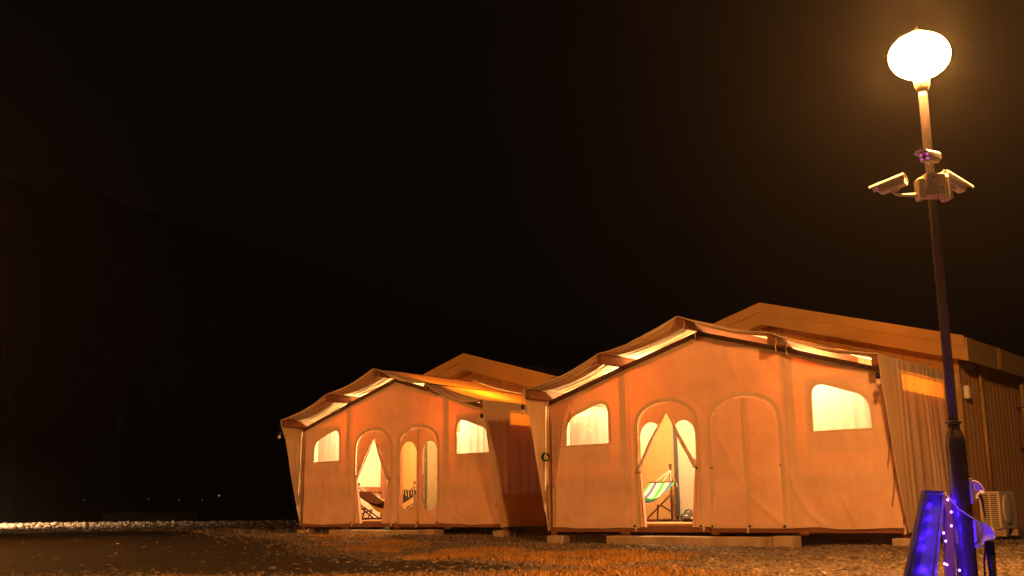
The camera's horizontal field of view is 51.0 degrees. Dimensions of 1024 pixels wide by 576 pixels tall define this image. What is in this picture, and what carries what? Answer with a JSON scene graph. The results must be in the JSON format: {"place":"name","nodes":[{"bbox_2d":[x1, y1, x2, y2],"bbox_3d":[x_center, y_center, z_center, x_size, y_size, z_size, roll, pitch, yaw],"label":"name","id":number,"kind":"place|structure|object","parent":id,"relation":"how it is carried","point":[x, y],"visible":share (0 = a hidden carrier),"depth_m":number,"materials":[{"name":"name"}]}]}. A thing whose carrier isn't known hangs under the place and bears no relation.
{"place":"outdoors","nodes":[
{"label":"outdoors","id":0,"kind":"place"},
{"bbox_2d":[0,500,298,523],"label":"earth bank","id":1,"kind":"structure","parent":0,"point":[66,512],"depth_m":56.56,"materials":[{"name":"soil"}]},
{"bbox_2d":[102,512,199,521],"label":"wall","id":2,"kind":"structure","parent":1,"relation":"on","point":[145,516],"depth_m":51.87,"materials":[{"name":"stone"}]},
{"bbox_2d":[0,531,539,575],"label":"road","id":3,"kind":"structure","parent":0,"point":[78,549],"depth_m":13.74,"materials":[{"name":"grey asphalt"}]},
{"bbox_2d":[364,527,380,529],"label":"concrete block","id":4,"kind":"structure","parent":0,"point":[372,528],"depth_m":24.24,"materials":[{"name":"grey concrete"}]},
{"bbox_2d":[0,177,1023,504],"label":"wooded hill","id":5,"kind":"structure","parent":0,"point":[70,413],"depth_m":220.71,"materials":[{"name":"black plant"}]},
{"bbox_2d":[0,0,1023,349],"label":"sky","id":6,"kind":"structure","parent":0,"point":[604,173],"materials":[{"name":"black"}]},
{"bbox_2d":[504,527,521,533],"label":"concrete block","id":7,"kind":"structure","parent":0,"point":[516,530],"depth_m":21.55,"materials":[{"name":"grey concrete"}]},
{"bbox_2d":[152,523,1023,575],"bbox_3d":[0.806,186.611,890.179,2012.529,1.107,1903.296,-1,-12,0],"label":"ground","id":8,"kind":"structure","parent":0,"point":[814,542],"depth_m":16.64,"materials":[{"name":"brown plant"}]},
{"bbox_2d":[0,519,363,532],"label":"gravel","id":9,"kind":"structure","parent":8,"relation":"on","point":[242,526],"depth_m":35.37,"materials":[{"name":"grey gravel"}]},
{"bbox_2d":[297,530,313,533],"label":"concrete block","id":10,"kind":"structure","parent":8,"relation":"on","point":[304,531],"depth_m":23.90,"materials":[{"name":"grey concrete"}]},
{"bbox_2d":[329,530,422,534],"bbox_3d":[-2.742,5.043,22.095,2.860,0.125,0.285,-10,-15,40],"label":"concrete step","id":11,"kind":"object","parent":8,"relation":"on","point":[397,532],"visible":0.44,"depth_m":21.91,"materials":[{"name":"grey concrete"}]},
{"bbox_2d":[423,529,443,534],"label":"concrete block","id":12,"kind":"structure","parent":8,"relation":"on","point":[433,531],"depth_m":20.97,"materials":[{"name":"grey concrete"}]},
{"bbox_2d":[381,353,593,532],"bbox_3d":[0.707,3.868,26.161,6.784,4.020,5.520,-10,-15,40],"label":"cabin","id":13,"kind":"object","parent":8,"relation":"on","point":[509,376],"visible":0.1,"depth_m":24.36,"materials":[{"name":"beige fabric"}]},
{"bbox_2d":[457,432,460,453],"bbox_3d":[-1.382,4.296,24.633,1.740,1.962,0.059,-10,-15,40],"label":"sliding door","id":14,"kind":"structure","parent":13,"relation":"in","point":[458,433],"depth_m":24.63,"materials":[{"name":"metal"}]},
{"bbox_2d":[493,531,512,536],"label":"concrete block","id":15,"kind":"structure","parent":8,"relation":"on","point":[501,533],"depth_m":20.14,"materials":[{"name":"grey concrete"}]},
{"bbox_2d":[281,368,546,529],"bbox_3d":[-1.874,3.514,23.167,6.271,3.298,3.084,-10,-15,40],"label":"tent","id":16,"kind":"object","parent":15,"relation":"on","point":[342,443],"visible":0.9,"depth_m":22.24,"materials":[{"name":"fabric"}]},
{"bbox_2d":[358,481,415,519],"bbox_3d":[-2.912,4.911,24.796,1.774,0.860,0.660,-9,-14,34],"label":"hammock","id":17,"kind":"object","parent":16,"relation":"on","point":[379,510],"visible":0.23,"depth_m":24.68,"materials":[{"name":"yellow fabric"}]},
{"bbox_2d":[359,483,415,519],"bbox_3d":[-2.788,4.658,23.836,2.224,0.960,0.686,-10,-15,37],"label":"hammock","id":18,"kind":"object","parent":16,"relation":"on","point":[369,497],"visible":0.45,"depth_m":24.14,"materials":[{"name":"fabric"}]},
{"bbox_2d":[480,414,483,422],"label":"eave bulbs","id":19,"kind":"object","parent":16,"relation":"hanging from","point":[481,419],"visible":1,"depth_m":20.22,"materials":[{"name":"glass"}]},
{"bbox_2d":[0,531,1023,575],"bbox_3d":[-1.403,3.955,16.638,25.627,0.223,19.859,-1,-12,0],"label":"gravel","id":20,"kind":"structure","parent":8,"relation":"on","point":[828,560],"depth_m":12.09,"materials":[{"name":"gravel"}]},
{"bbox_2d":[547,535,569,543],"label":"concrete block","id":21,"kind":"structure","parent":20,"relation":"on","point":[556,539],"depth_m":17.95,"materials":[{"name":"grey concrete"}]},
{"bbox_2d":[903,491,955,575],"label":"folding sign","id":22,"kind":"object","parent":20,"relation":"on","point":[932,516],"visible":0.86,"depth_m":7.74,"materials":[{"name":"paint"}]},
{"bbox_2d":[943,496,959,575],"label":"string lights","id":23,"kind":"object","parent":22,"relation":"attached to","point":[946,541],"visible":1,"depth_m":7.63,"materials":[{"name":"plastic"}]},
{"bbox_2d":[941,493,982,553],"bbox_3d":[3.240,1.691,7.722,0.261,0.436,0.090,-6,-13,22],"label":"power cable","id":24,"kind":"object","parent":22,"relation":"attached to","point":[969,516],"visible":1,"depth_m":7.71,"materials":[{"name":"white plastic"}]},
{"bbox_2d":[979,491,1019,536],"bbox_3d":[7.380,3.421,16.263,0.350,0.660,0.785,-10,-15,39],"label":"air conditioner","id":25,"kind":"object","parent":20,"relation":"on","point":[1000,519],"visible":0.89,"depth_m":16.02,"materials":[{"name":"beige plastic"}]},
{"bbox_2d":[606,536,772,547],"bbox_3d":[2.667,3.815,16.151,2.860,0.155,0.285,-10,-15,39],"label":"concrete step","id":26,"kind":"object","parent":8,"relation":"on","point":[737,541],"visible":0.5,"depth_m":15.95,"materials":[{"name":"grey concrete"}]},
{"bbox_2d":[772,536,801,547],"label":"concrete block","id":27,"kind":"structure","parent":8,"relation":"on","point":[789,541],"depth_m":15.03,"materials":[{"name":"grey concrete"}]},
{"bbox_2d":[629,303,1023,539],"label":"cabin","id":28,"kind":"object","parent":8,"relation":"on","point":[990,385],"visible":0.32,"depth_m":17.84,"materials":[{"name":"beige fabric"}]},
{"bbox_2d":[673,420,695,518],"bbox_3d":[3.635,3.123,19.009,1.750,1.962,0.059,-10,-15,39],"label":"sliding door","id":29,"kind":"structure","parent":28,"relation":"in","point":[684,472],"depth_m":19.41,"materials":[{"name":"glass"}]},
{"bbox_2d":[892,538,910,546],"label":"concrete block","id":30,"kind":"structure","parent":8,"relation":"on","point":[901,541],"depth_m":14.23,"materials":[{"name":"grey concrete"}]},
{"bbox_2d":[523,316,961,537],"bbox_3d":[3.528,2.274,17.234,6.262,3.298,3.084,-10,-15,39],"label":"tent","id":31,"kind":"object","parent":30,"relation":"on","point":[867,455],"visible":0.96,"depth_m":16.10,"materials":[{"name":"fabric"}]},
{"bbox_2d":[521,398,524,414],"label":"eave bulbs","id":32,"kind":"object","parent":31,"relation":"hanging from","point":[522,410],"visible":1,"depth_m":18.08,"materials":[{"name":"glass"}]},
{"bbox_2d":[541,447,549,470],"bbox_3d":[0.559,2.913,18.301,0.187,0.410,0.041,-4,-12,14],"label":"number sign","id":33,"kind":"object","parent":31,"relation":"hanging from","point":[545,456],"visible":1,"depth_m":18.30,"materials":[{"name":"green paint"}]},
{"bbox_2d":[644,464,680,521],"bbox_3d":[2.206,3.515,18.499,0.660,1.020,2.074,-10,-15,39],"label":"hammock","id":34,"kind":"object","parent":31,"relation":"on","point":[655,490],"visible":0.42,"depth_m":18.99,"materials":[{"name":"fabric"}]},
{"bbox_2d":[875,369,880,384],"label":"eave bulbs","id":35,"kind":"object","parent":31,"relation":"hanging from","point":[877,377],"visible":1,"depth_m":14.29,"materials":[{"name":"glass"}]},
{"bbox_2d":[889,26,978,575],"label":"street lamp","id":36,"kind":"object","parent":8,"relation":"on","point":[919,57],"visible":1,"depth_m":8.11,"materials":[{"name":"metal"}]},
{"bbox_2d":[914,149,941,172],"bbox_3d":[3.172,-0.970,8.179,0.104,0.203,0.278,-11,-16,41],"label":"security camera","id":37,"kind":"object","parent":36,"relation":"attached to","point":[930,158],"visible":1,"depth_m":8.15,"materials":[{"name":"white plastic"}]},
{"bbox_2d":[914,169,953,204],"bbox_3d":[3.240,-0.751,8.250,0.297,0.264,0.231,-1,-12,0],"label":"junction box","id":38,"kind":"object","parent":36,"relation":"attached to","point":[927,186],"visible":1,"depth_m":8.16,"materials":[{"name":"beige plastic"}]},
{"bbox_2d":[869,173,916,196],"bbox_3d":[2.928,-0.771,8.254,0.322,0.176,0.174,-9,-14,35],"label":"security camera","id":39,"kind":"object","parent":38,"relation":"attached to","point":[893,184],"visible":1,"depth_m":8.20,"materials":[{"name":"white plastic"}]},
{"bbox_2d":[940,170,973,192],"bbox_3d":[3.438,-0.820,8.315,0.277,0.159,0.104,5,-13,-23],"label":"security camera","id":40,"kind":"object","parent":38,"relation":"attached to","point":[958,184],"visible":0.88,"depth_m":8.27,"materials":[{"name":"white plastic"}]},
{"bbox_2d":[968,478,985,517],"bbox_3d":[3.380,1.528,7.811,0.113,0.284,0.103,-1,-12,0],"label":"outlet cover","id":41,"kind":"object","parent":36,"relation":"attached to","point":[976,489],"visible":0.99,"depth_m":7.78,"materials":[{"name":"white plastic"}]},
{"bbox_2d":[972,520,996,575],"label":"outlet cover","id":42,"kind":"object","parent":36,"relation":"attached to","point":[987,538],"visible":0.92,"depth_m":7.71,"materials":[{"name":"white plastic"}]},
{"bbox_2d":[631,532,652,535],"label":"concrete block","id":43,"kind":"structure","parent":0,"point":[641,533],"depth_m":18.30,"materials":[{"name":"grey concrete"}]},
{"bbox_2d":[679,509,692,521],"bbox_3d":[2.997,3.867,18.265,0.319,0.218,0.326,-1,-12,0],"label":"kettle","id":44,"kind":"object","parent":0,"point":[686,517],"visible":0.79,"depth_m":18.16,"materials":[{"name":"metal"}]},
{"bbox_2d":[870,533,894,542],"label":"concrete block","id":45,"kind":"structure","parent":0,"point":[881,537],"depth_m":15.63,"materials":[{"name":"grey concrete"}]}
]}

